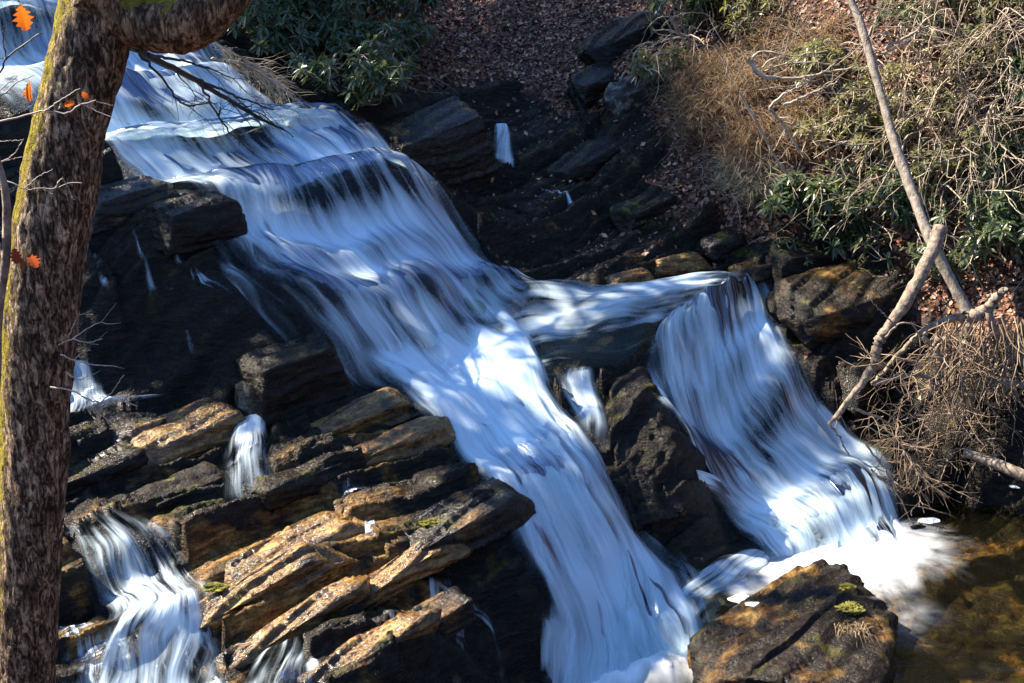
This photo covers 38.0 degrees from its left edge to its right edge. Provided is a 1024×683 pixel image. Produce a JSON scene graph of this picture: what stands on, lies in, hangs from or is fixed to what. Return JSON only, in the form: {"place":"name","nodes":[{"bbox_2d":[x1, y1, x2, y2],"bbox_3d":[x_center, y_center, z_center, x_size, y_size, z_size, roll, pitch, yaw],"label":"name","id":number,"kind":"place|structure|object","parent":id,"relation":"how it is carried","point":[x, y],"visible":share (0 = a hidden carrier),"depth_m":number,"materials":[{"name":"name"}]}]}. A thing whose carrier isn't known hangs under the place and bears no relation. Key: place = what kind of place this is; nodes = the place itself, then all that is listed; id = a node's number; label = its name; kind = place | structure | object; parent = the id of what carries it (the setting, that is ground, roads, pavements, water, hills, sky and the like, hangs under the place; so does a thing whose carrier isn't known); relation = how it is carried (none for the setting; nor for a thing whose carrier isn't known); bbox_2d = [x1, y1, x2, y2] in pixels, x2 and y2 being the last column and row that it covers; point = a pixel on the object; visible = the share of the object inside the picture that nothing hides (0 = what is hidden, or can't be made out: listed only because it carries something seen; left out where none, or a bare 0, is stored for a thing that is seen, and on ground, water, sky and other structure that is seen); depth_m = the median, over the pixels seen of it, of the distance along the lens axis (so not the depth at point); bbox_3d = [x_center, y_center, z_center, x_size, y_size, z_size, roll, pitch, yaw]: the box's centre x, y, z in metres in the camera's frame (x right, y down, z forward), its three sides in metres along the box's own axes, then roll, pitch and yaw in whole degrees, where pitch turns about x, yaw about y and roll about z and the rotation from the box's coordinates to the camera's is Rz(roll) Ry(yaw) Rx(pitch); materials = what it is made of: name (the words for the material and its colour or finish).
{"place":"outdoors","nodes":[
{"label":"outdoors","id":0,"kind":"place"},
{"bbox_2d":[59,625,132,682],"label":"water","id":1,"kind":"structure","parent":0,"point":[89,657],"depth_m":12.78,"materials":[{"name":"white liquid"}]},
{"bbox_2d":[79,523,217,682],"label":"water","id":2,"kind":"structure","parent":0,"point":[160,603],"depth_m":13.10,"materials":[{"name":"white liquid"}]},
{"bbox_2d":[234,414,263,490],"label":"waterfall","id":3,"kind":"structure","parent":0,"point":[249,429],"depth_m":15.22,"materials":[{"name":"white liquid"}]},
{"bbox_2d":[0,0,1023,682],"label":"terrain","id":4,"kind":"structure","parent":0,"point":[948,590],"depth_m":16.44,"materials":[{"name":"stone"}]},
{"bbox_2d":[0,159,40,386],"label":"sapling","id":5,"kind":"object","parent":4,"relation":"on","point":[6,253],"visible":1,"depth_m":5.51,"materials":[{"name":"brown wood"}]},
{"bbox_2d":[70,360,142,411],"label":"waterfall","id":6,"kind":"structure","parent":4,"relation":"on","point":[93,393],"depth_m":15.63,"materials":[{"name":"white liquid"}]},
{"bbox_2d":[66,439,148,498],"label":"rock","id":7,"kind":"object","parent":4,"relation":"on","point":[111,461],"visible":0.71,"depth_m":14.67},
{"bbox_2d":[0,0,250,682],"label":"tree","id":8,"kind":"object","parent":4,"relation":"on","point":[91,42],"visible":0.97,"depth_m":6.16,"materials":[{"name":"brown plant"}]},
{"bbox_2d":[92,175,173,234],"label":"rock","id":9,"kind":"object","parent":4,"relation":"on","point":[120,202],"visible":0.62,"depth_m":16.37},
{"bbox_2d":[111,397,245,465],"bbox_3d":[-3.423,0.988,15.364,1.710,0.577,0.634,-16,25,-36],"label":"rock","id":10,"kind":"object","parent":4,"relation":"on","point":[188,431],"visible":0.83,"depth_m":15.22,"materials":[{"name":"stone"}]},
{"bbox_2d":[137,461,229,510],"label":"rock","id":11,"kind":"object","parent":4,"relation":"on","point":[192,479],"visible":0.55,"depth_m":14.76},
{"bbox_2d":[146,190,247,257],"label":"rock","id":12,"kind":"object","parent":4,"relation":"on","point":[191,222],"visible":0.98,"depth_m":16.18,"materials":[{"name":"stone"}]},
{"bbox_2d":[130,47,306,162],"bbox_3d":[-3.482,-2.675,16.991,1.163,2.069,2.910,13,24,31],"label":"fallen branch","id":13,"kind":"object","parent":4,"relation":"on","point":[148,57],"visible":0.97,"depth_m":17.14,"materials":[{"name":"brown wood"}]},
{"bbox_2d":[232,380,255,415],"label":"rock","id":14,"kind":"object","parent":4,"relation":"on","point":[243,401],"visible":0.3,"depth_m":15.60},
{"bbox_2d":[213,41,312,121],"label":"bare branch","id":15,"kind":"object","parent":4,"relation":"on","point":[235,55],"visible":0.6,"depth_m":19.14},
{"bbox_2d":[210,56,316,117],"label":"bare branch","id":16,"kind":"object","parent":15,"relation":"attached to","point":[250,68],"visible":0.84,"depth_m":18.80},
{"bbox_2d":[173,541,355,644],"bbox_3d":[-2.574,2.465,13.592,2.537,0.811,0.418,-15,25,-36],"label":"rock","id":17,"kind":"object","parent":4,"relation":"on","point":[299,567],"visible":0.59,"depth_m":13.69,"materials":[{"name":"stone"}]},
{"bbox_2d":[0,0,538,363],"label":"waterfall","id":18,"kind":"structure","parent":4,"relation":"on","point":[344,237],"depth_m":17.60,"materials":[{"name":"white liquid"}]},
{"bbox_2d":[227,0,327,47],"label":"rhododendron","id":19,"kind":"object","parent":4,"relation":"on","point":[257,9],"visible":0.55,"depth_m":20.70,"materials":[{"name":"green plant"}]},
{"bbox_2d":[200,575,372,682],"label":"rock","id":20,"kind":"object","parent":4,"relation":"on","point":[277,638],"visible":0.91,"depth_m":13.39,"materials":[{"name":"stone"}]},
{"bbox_2d":[233,333,355,429],"bbox_3d":[-2.362,0.373,15.942,1.176,0.768,0.726,-17,26,-38],"label":"rock","id":21,"kind":"object","parent":4,"relation":"on","point":[280,379],"visible":0.93,"depth_m":15.66,"materials":[{"name":"stone"}]},
{"bbox_2d":[224,511,364,584],"bbox_3d":[-2.072,2.038,14.391,1.551,0.498,0.589,-19,27,-41],"label":"rock","id":22,"kind":"object","parent":4,"relation":"on","point":[319,527],"visible":0.54,"depth_m":14.34,"materials":[{"name":"stone"}]},
{"bbox_2d":[251,454,350,510],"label":"rock","id":23,"kind":"object","parent":4,"relation":"on","point":[280,489],"visible":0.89,"depth_m":14.78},
{"bbox_2d":[249,6,364,73],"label":"rhododendron","id":24,"kind":"object","parent":4,"relation":"on","point":[281,37],"visible":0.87,"depth_m":20.51,"materials":[{"name":"green plant"}]},
{"bbox_2d":[287,100,365,128],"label":"rock","id":25,"kind":"object","parent":4,"relation":"on","point":[355,115],"visible":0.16,"depth_m":19.27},
{"bbox_2d":[292,0,387,39],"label":"rhododendron","id":26,"kind":"object","parent":4,"relation":"on","point":[330,6],"visible":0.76,"depth_m":20.93,"materials":[{"name":"green plant"}]},
{"bbox_2d":[285,21,420,109],"bbox_3d":[-2.123,-3.665,19.615,1.845,1.135,1.688,0,20,0],"label":"rhododendron","id":27,"kind":"object","parent":4,"relation":"on","point":[364,71],"visible":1,"depth_m":19.33,"materials":[{"name":"green plant"}]},
{"bbox_2d":[310,387,425,434],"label":"rock","id":28,"kind":"object","parent":4,"relation":"on","point":[390,406],"visible":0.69,"depth_m":15.88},
{"bbox_2d":[297,608,441,682],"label":"rock","id":29,"kind":"object","parent":4,"relation":"on","point":[410,624],"visible":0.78,"depth_m":13.08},
{"bbox_2d":[324,0,439,73],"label":"rhododendron","id":30,"kind":"object","parent":4,"relation":"on","point":[410,37],"visible":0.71,"depth_m":20.87,"materials":[{"name":"green plant"}]},
{"bbox_2d":[350,0,445,25],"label":"rhododendron","id":31,"kind":"object","parent":4,"relation":"on","point":[416,12],"visible":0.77,"depth_m":21.68,"materials":[{"name":"green plant"}]},
{"bbox_2d":[352,416,455,464],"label":"rock","id":32,"kind":"object","parent":4,"relation":"on","point":[410,439],"visible":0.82,"depth_m":15.61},
{"bbox_2d":[364,540,471,611],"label":"rock","id":33,"kind":"object","parent":4,"relation":"on","point":[403,571],"visible":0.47,"depth_m":14.23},
{"bbox_2d":[379,95,499,185],"bbox_3d":[-1.063,-2.556,19.742,1.770,1.236,0.956,-14,24,-34],"label":"rock","id":34,"kind":"object","parent":4,"relation":"on","point":[449,137],"visible":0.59,"depth_m":19.49,"materials":[{"name":"stone"}]},
{"bbox_2d":[410,586,476,636],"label":"rock","id":35,"kind":"object","parent":4,"relation":"on","point":[455,604],"visible":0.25,"depth_m":13.80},
{"bbox_2d":[404,477,535,578],"bbox_3d":[-0.488,1.806,14.909,1.607,0.587,0.642,-16,25,-37],"label":"rock","id":36,"kind":"object","parent":4,"relation":"on","point":[505,509],"visible":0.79,"depth_m":14.77,"materials":[{"name":"stone"}]},
{"bbox_2d":[374,310,699,682],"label":"waterfall","id":37,"kind":"structure","parent":4,"relation":"on","point":[485,391],"depth_m":15.57,"materials":[{"name":"white liquid"}]},
{"bbox_2d":[542,134,619,184],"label":"rock","id":38,"kind":"object","parent":4,"relation":"on","point":[586,160],"visible":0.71,"depth_m":20.40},
{"bbox_2d":[564,63,617,110],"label":"rock","id":39,"kind":"object","parent":4,"relation":"on","point":[587,85],"visible":0.72,"depth_m":21.40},
{"bbox_2d":[578,11,670,65],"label":"rock","id":40,"kind":"object","parent":4,"relation":"on","point":[608,44],"visible":0.77,"depth_m":21.85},
{"bbox_2d":[234,0,1023,429],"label":"leaf litter","id":41,"kind":"object","parent":4,"relation":"on","point":[610,6],"visible":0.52,"depth_m":20.56,"materials":[{"name":"plant"}]},
{"bbox_2d":[729,0,830,62],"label":"dry grass clump","id":42,"kind":"object","parent":41,"relation":"on","point":[755,44],"visible":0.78,"depth_m":20.84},
{"bbox_2d":[755,165,830,220],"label":"rhododendron","id":43,"kind":"object","parent":41,"relation":"on","point":[794,206],"visible":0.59,"depth_m":19.29,"materials":[{"name":"green plant"}]},
{"bbox_2d":[863,168,931,229],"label":"rhododendron","id":44,"kind":"object","parent":41,"relation":"on","point":[904,217],"visible":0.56,"depth_m":18.83,"materials":[{"name":"green plant"}]},
{"bbox_2d":[606,267,653,291],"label":"rock","id":45,"kind":"object","parent":4,"relation":"on","point":[632,276],"visible":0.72,"depth_m":18.47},
{"bbox_2d":[602,68,678,118],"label":"rock","id":46,"kind":"object","parent":4,"relation":"on","point":[621,96],"visible":0.61,"depth_m":21.05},
{"bbox_2d":[608,186,678,233],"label":"rock","id":47,"kind":"object","parent":4,"relation":"on","point":[644,207],"visible":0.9,"depth_m":19.78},
{"bbox_2d":[609,366,698,531],"bbox_3d":[1.586,1.321,16.903,1.022,1.792,2.155,0,20,0],"label":"rock","id":48,"kind":"object","parent":4,"relation":"on","point":[653,508],"visible":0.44,"depth_m":16.20,"materials":[{"name":"stone"}]},
{"bbox_2d":[627,41,694,87],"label":"rhododendron","id":49,"kind":"object","parent":4,"relation":"on","point":[644,57],"visible":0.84,"depth_m":20.96,"materials":[{"name":"green plant"}]},
{"bbox_2d":[650,250,712,276],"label":"rock","id":50,"kind":"object","parent":4,"relation":"on","point":[686,262],"visible":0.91,"depth_m":19.09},
{"bbox_2d":[619,0,750,106],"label":"bare shrub","id":51,"kind":"object","parent":4,"relation":"on","point":[679,37],"visible":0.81,"depth_m":21.27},
{"bbox_2d":[644,66,727,113],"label":"dry grass clump","id":52,"kind":"object","parent":4,"relation":"on","point":[688,93],"visible":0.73,"depth_m":20.81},
{"bbox_2d":[636,0,739,36],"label":"rhododendron","id":53,"kind":"object","parent":4,"relation":"on","point":[693,17],"visible":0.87,"depth_m":21.58,"materials":[{"name":"green plant"}]},
{"bbox_2d":[642,83,757,155],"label":"dry grass clump","id":54,"kind":"object","parent":4,"relation":"on","point":[694,120],"visible":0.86,"depth_m":20.45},
{"bbox_2d":[642,37,775,102],"bbox_3d":[2.806,-3.821,20.818,2.024,0.872,1.660,0,20,0],"label":"dry grass clump","id":55,"kind":"object","parent":4,"relation":"on","point":[706,63],"visible":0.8,"depth_m":20.84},
{"bbox_2d":[694,228,745,260],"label":"rock","id":56,"kind":"object","parent":4,"relation":"on","point":[723,243],"visible":0.97,"depth_m":19.45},
{"bbox_2d":[687,143,779,192],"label":"dry grass clump","id":57,"kind":"object","parent":4,"relation":"on","point":[723,180],"visible":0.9,"depth_m":19.95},
{"bbox_2d":[672,50,802,119],"bbox_3d":[3.161,-3.468,20.265,2.113,0.964,1.728,0,20,0],"label":"dry grass clump","id":58,"kind":"object","parent":4,"relation":"on","point":[753,91],"visible":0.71,"depth_m":20.35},
{"bbox_2d":[648,12,827,196],"bbox_3d":[3.099,-3.030,20.345,2.686,2.682,2.590,12,23,29],"label":"bare shrub","id":59,"kind":"object","parent":4,"relation":"on","point":[724,109],"visible":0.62,"depth_m":20.22,"materials":[{"name":"brown plant"}]},
{"bbox_2d":[685,95,811,178],"bbox_3d":[3.224,-2.684,19.842,1.852,0.978,1.540,0,20,0],"label":"dry grass clump","id":60,"kind":"object","parent":4,"relation":"on","point":[750,136],"visible":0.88,"depth_m":19.98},
{"bbox_2d":[728,261,771,281],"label":"rock","id":61,"kind":"object","parent":4,"relation":"on","point":[757,272],"visible":0.82,"depth_m":19.14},
{"bbox_2d":[719,0,787,36],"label":"laurel bush","id":62,"kind":"object","parent":4,"relation":"on","point":[745,5],"visible":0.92,"depth_m":20.98,"materials":[{"name":"green plant"}]},
{"bbox_2d":[712,150,806,213],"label":"dry grass clump","id":63,"kind":"object","parent":4,"relation":"on","point":[749,194],"visible":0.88,"depth_m":19.79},
{"bbox_2d":[660,0,881,143],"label":"bare shrub","id":64,"kind":"object","parent":4,"relation":"on","point":[794,32],"visible":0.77,"depth_m":20.35,"materials":[{"name":"brown wood"}]},
{"bbox_2d":[655,272,904,562],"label":"waterfall","id":65,"kind":"structure","parent":4,"relation":"on","point":[840,492],"depth_m":17.54,"materials":[{"name":"white liquid"}]},
{"bbox_2d":[687,559,897,682],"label":"boulder","id":66,"kind":"object","parent":4,"relation":"on","point":[783,631],"visible":1,"depth_m":14.48,"materials":[{"name":"stone"}]},
{"bbox_2d":[743,86,844,165],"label":"dry grass clump","id":67,"kind":"object","parent":4,"relation":"on","point":[793,107],"visible":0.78,"depth_m":19.88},
{"bbox_2d":[765,240,839,291],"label":"rock","id":68,"kind":"object","parent":4,"relation":"on","point":[791,262],"visible":0.58,"depth_m":19.15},
{"bbox_2d":[771,34,860,87],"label":"laurel bush","id":69,"kind":"object","parent":4,"relation":"on","point":[815,46],"visible":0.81,"depth_m":19.77,"materials":[{"name":"green plant"}]},
{"bbox_2d":[760,168,873,230],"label":"rhododendron","id":70,"kind":"object","parent":4,"relation":"on","point":[811,187],"visible":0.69,"depth_m":19.24,"materials":[{"name":"green plant"}]},
{"bbox_2d":[773,7,866,64],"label":"dry grass clump","id":71,"kind":"object","parent":4,"relation":"on","point":[825,33],"visible":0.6,"depth_m":20.35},
{"bbox_2d":[762,259,897,348],"bbox_3d":[4.346,-0.567,18.992,2.253,0.870,1.080,-9,22,-23],"label":"rock","id":72,"kind":"object","parent":4,"relation":"on","point":[813,308],"visible":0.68,"depth_m":18.56,"materials":[{"name":"stone"}]},
{"bbox_2d":[792,95,881,151],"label":"laurel bush","id":73,"kind":"object","parent":4,"relation":"on","point":[845,112],"visible":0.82,"depth_m":19.48,"materials":[{"name":"green plant"}]},
{"bbox_2d":[727,40,958,243],"bbox_3d":[4.253,-2.316,19.424,2.592,3.153,2.437,19,27,42],"label":"bare shrub","id":74,"kind":"object","parent":4,"relation":"on","point":[832,157],"visible":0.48,"depth_m":19.58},
{"bbox_2d":[739,0,958,198],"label":"dead branch","id":75,"kind":"object","parent":4,"relation":"on","point":[750,62],"visible":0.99,"depth_m":18.68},
{"bbox_2d":[810,213,896,269],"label":"rhododendron","id":76,"kind":"object","parent":4,"relation":"on","point":[859,235],"visible":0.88,"depth_m":19.12,"materials":[{"name":"green plant"}]},
{"bbox_2d":[794,46,914,112],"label":"laurel bush","id":77,"kind":"object","parent":4,"relation":"on","point":[864,76],"visible":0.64,"depth_m":19.58,"materials":[{"name":"green plant"}]},
{"bbox_2d":[834,351,897,416],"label":"rock","id":78,"kind":"object","parent":4,"relation":"on","point":[847,375],"visible":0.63,"depth_m":18.25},
{"bbox_2d":[815,157,919,228],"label":"rhododendron","id":79,"kind":"object","parent":4,"relation":"on","point":[861,200],"visible":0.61,"depth_m":19.13,"materials":[{"name":"green plant"}]},
{"bbox_2d":[849,112,917,168],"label":"laurel bush","id":80,"kind":"object","parent":4,"relation":"on","point":[904,131],"visible":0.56,"depth_m":19.26,"materials":[{"name":"green plant"}]},
{"bbox_2d":[827,224,965,455],"bbox_3d":[4.508,0.081,17.566,1.644,2.899,0.699,-1,20,-4],"label":"broken trunk","id":81,"kind":"object","parent":4,"relation":"on","point":[916,282],"visible":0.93,"depth_m":17.30,"materials":[{"name":"brown wood"}]},
{"bbox_2d":[801,0,1000,145],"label":"bare shrub","id":82,"kind":"object","parent":4,"relation":"on","point":[918,48],"visible":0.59,"depth_m":19.43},
{"bbox_2d":[795,2,1023,257],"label":"bare shrub","id":83,"kind":"object","parent":4,"relation":"on","point":[925,142],"visible":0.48,"depth_m":19.03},
{"bbox_2d":[847,0,972,312],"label":"leaning trunk","id":84,"kind":"object","parent":4,"relation":"on","point":[948,275],"visible":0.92,"depth_m":17.95,"materials":[{"name":"brown wood"}]},
{"bbox_2d":[805,0,1023,302],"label":"bare shrub","id":85,"kind":"object","parent":4,"relation":"on","point":[994,141],"visible":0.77,"depth_m":18.74,"materials":[{"name":"wood"}]},
{"bbox_2d":[871,0,958,53],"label":"laurel bush","id":86,"kind":"object","parent":4,"relation":"on","point":[914,13],"visible":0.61,"depth_m":19.56,"materials":[{"name":"green plant"}]},
{"bbox_2d":[861,57,974,132],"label":"laurel bush","id":87,"kind":"object","parent":4,"relation":"on","point":[927,94],"visible":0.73,"depth_m":19.13,"materials":[{"name":"green plant"}]},
{"bbox_2d":[815,0,1023,212],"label":"bare shrub","id":88,"kind":"object","parent":4,"relation":"on","point":[997,20],"visible":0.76,"depth_m":18.88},
{"bbox_2d":[823,287,1023,519],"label":"bare shrub","id":89,"kind":"object","parent":4,"relation":"on","point":[968,320],"visible":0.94,"depth_m":17.29,"materials":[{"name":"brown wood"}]},
{"bbox_2d":[882,137,967,190],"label":"rhododendron","id":90,"kind":"object","parent":4,"relation":"on","point":[925,162],"visible":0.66,"depth_m":18.86,"materials":[{"name":"green plant"}]},
{"bbox_2d":[873,421,981,516],"bbox_3d":[4.863,1.553,17.260,0.752,1.127,1.220,-13,24,-32],"label":"bare branch","id":91,"kind":"object","parent":4,"relation":"on","point":[918,470],"visible":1,"depth_m":17.32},
{"bbox_2d":[851,31,1023,308],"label":"bare shrub","id":92,"kind":"object","parent":4,"relation":"on","point":[991,104],"visible":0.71,"depth_m":18.47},
{"bbox_2d":[899,231,990,283],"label":"rhododendron","id":93,"kind":"object","parent":4,"relation":"on","point":[917,254],"visible":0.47,"depth_m":18.41,"materials":[{"name":"green plant"}]},
{"bbox_2d":[917,165,1023,252],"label":"rhododendron","id":94,"kind":"object","parent":4,"relation":"on","point":[940,219],"visible":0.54,"depth_m":18.41,"materials":[{"name":"green plant"}]},
{"bbox_2d":[942,20,1010,91],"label":"laurel bush","id":95,"kind":"object","parent":4,"relation":"on","point":[982,68],"visible":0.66,"depth_m":19.08,"materials":[{"name":"green plant"}]},
{"bbox_2d":[951,0,1023,52],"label":"laurel bush","id":96,"kind":"object","parent":4,"relation":"on","point":[1010,3],"visible":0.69,"depth_m":19.33,"materials":[{"name":"green plant"}]},
{"bbox_2d":[957,190,1023,264],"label":"rhododendron","id":97,"kind":"object","parent":4,"relation":"on","point":[1016,239],"visible":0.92,"depth_m":18.06,"materials":[{"name":"green plant"}]},
{"bbox_2d":[960,108,1022,172],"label":"laurel bush","id":98,"kind":"object","parent":4,"relation":"on","point":[978,133],"visible":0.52,"depth_m":18.73,"materials":[{"name":"green plant"}]},
{"bbox_2d":[962,448,1023,480],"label":"driftwood log","id":99,"kind":"object","parent":4,"relation":"on","point":[1009,469],"visible":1,"depth_m":17.15,"materials":[{"name":"brown wood"}]},
{"bbox_2d":[975,119,1023,191],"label":"rhododendron","id":100,"kind":"object","parent":4,"relation":"on","point":[991,170],"visible":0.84,"depth_m":18.50,"materials":[{"name":"green plant"}]},
{"bbox_2d":[979,48,1023,111],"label":"rhododendron","id":101,"kind":"object","parent":4,"relation":"on","point":[1016,59],"visible":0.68,"depth_m":18.95,"materials":[{"name":"green plant"}]},
{"bbox_2d":[565,369,601,428],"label":"waterfall","id":102,"kind":"structure","parent":0,"point":[583,392],"depth_m":16.68,"materials":[{"name":"white liquid"}]},
{"bbox_2d":[520,271,716,334],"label":"water","id":103,"kind":"structure","parent":0,"point":[549,321],"depth_m":17.96,"materials":[{"name":"white liquid"}]},
{"bbox_2d":[564,549,694,682],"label":"water","id":104,"kind":"structure","parent":0,"point":[633,618],"depth_m":15.20,"materials":[{"name":"white liquid"}]},
{"bbox_2d":[591,650,686,682],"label":"water","id":105,"kind":"structure","parent":0,"point":[634,671],"depth_m":14.91,"materials":[{"name":"white liquid"}]},
{"bbox_2d":[682,549,769,623],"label":"water","id":106,"kind":"structure","parent":0,"point":[744,562],"depth_m":15.99,"materials":[{"name":"white liquid"}]},
{"bbox_2d":[696,470,781,527],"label":"water","id":107,"kind":"structure","parent":0,"point":[713,482],"depth_m":16.79,"materials":[{"name":"white liquid"}]},
{"bbox_2d":[765,540,915,579],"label":"water","id":108,"kind":"structure","parent":0,"point":[867,566],"depth_m":16.33,"materials":[{"name":"white liquid"}]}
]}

